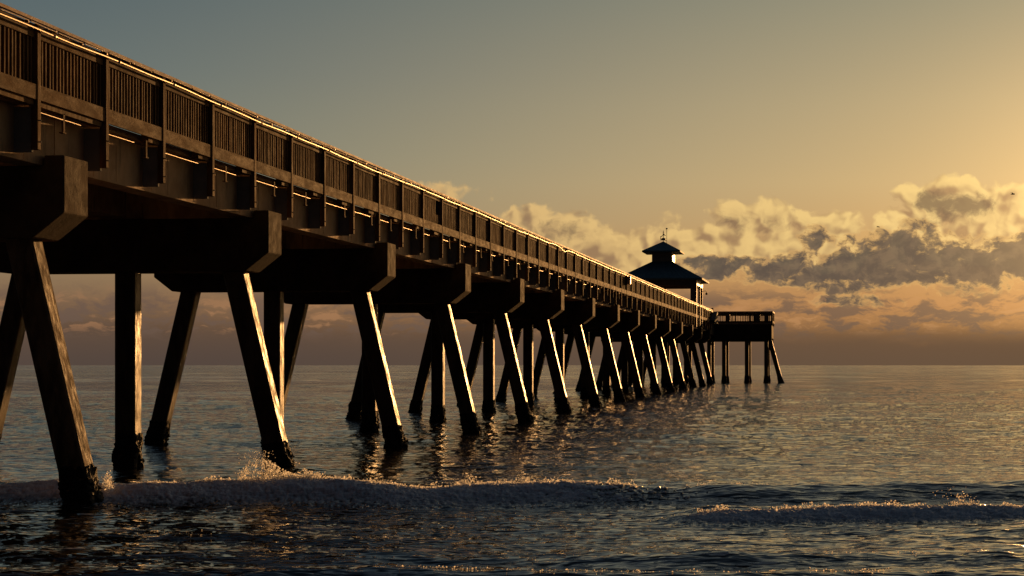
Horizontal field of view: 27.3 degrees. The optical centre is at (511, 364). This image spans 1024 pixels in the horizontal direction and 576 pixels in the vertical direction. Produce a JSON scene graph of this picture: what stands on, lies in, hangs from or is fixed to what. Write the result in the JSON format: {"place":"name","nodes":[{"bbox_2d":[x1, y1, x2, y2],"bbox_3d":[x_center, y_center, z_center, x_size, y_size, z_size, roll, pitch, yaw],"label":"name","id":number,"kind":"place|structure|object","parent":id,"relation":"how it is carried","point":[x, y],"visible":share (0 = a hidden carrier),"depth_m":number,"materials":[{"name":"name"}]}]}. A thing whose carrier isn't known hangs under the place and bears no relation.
{"place":"outdoors","nodes":[
{"label":"outdoors","id":0,"kind":"place"},
{"bbox_2d":[0,365,1023,575],"bbox_3d":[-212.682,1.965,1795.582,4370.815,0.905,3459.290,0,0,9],"label":"sea","id":1,"kind":"structure","parent":0,"point":[835,436],"depth_m":35.56,"materials":[{"name":"liquid"}]},
{"bbox_2d":[101,450,326,494],"bbox_3d":[-5.024,1.805,35.645,3.772,0.715,1.737,0,0,-11],"label":"pile splash","id":2,"kind":"object","parent":1,"relation":"on","point":[106,481],"visible":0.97,"depth_m":35.73,"materials":[{"name":"white liquid"}]},
{"bbox_2d":[0,3,784,504],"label":"fishing pier","id":3,"kind":"structure","parent":1,"relation":"in","point":[194,209],"depth_m":47.19,"materials":[{"name":"wood"}]},
{"bbox_2d":[627,276,630,283],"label":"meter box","id":4,"kind":"object","parent":3,"relation":"attached to","point":[628,279],"visible":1,"depth_m":122.61,"materials":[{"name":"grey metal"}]},
{"bbox_2d":[628,228,708,326],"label":"pavilion","id":5,"kind":"structure","parent":3,"relation":"on","point":[663,270],"depth_m":184.08,"materials":[{"name":"paint"}]},
{"bbox_2d":[139,472,767,488],"bbox_3d":[-1.001,1.947,35.327,10.545,0.278,1.480,0,0,2],"label":"breaker spray","id":6,"kind":"object","parent":1,"relation":"on","point":[422,487],"visible":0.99,"depth_m":35.37,"materials":[{"name":"white liquid"}]},
{"bbox_2d":[150,530,936,575],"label":"foreground spray","id":7,"kind":"object","parent":1,"relation":"on","point":[659,571],"visible":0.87,"depth_m":22.21,"materials":[{"name":"white liquid"}]},
{"bbox_2d":[697,491,1022,512],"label":"bore spray","id":8,"kind":"object","parent":1,"relation":"on","point":[825,504],"visible":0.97,"depth_m":31.06,"materials":[{"name":"white liquid"}]},
{"bbox_2d":[0,0,1023,364],"label":"sky","id":9,"kind":"structure","parent":0,"point":[772,141],"materials":[{"name":"orange"}]}
]}

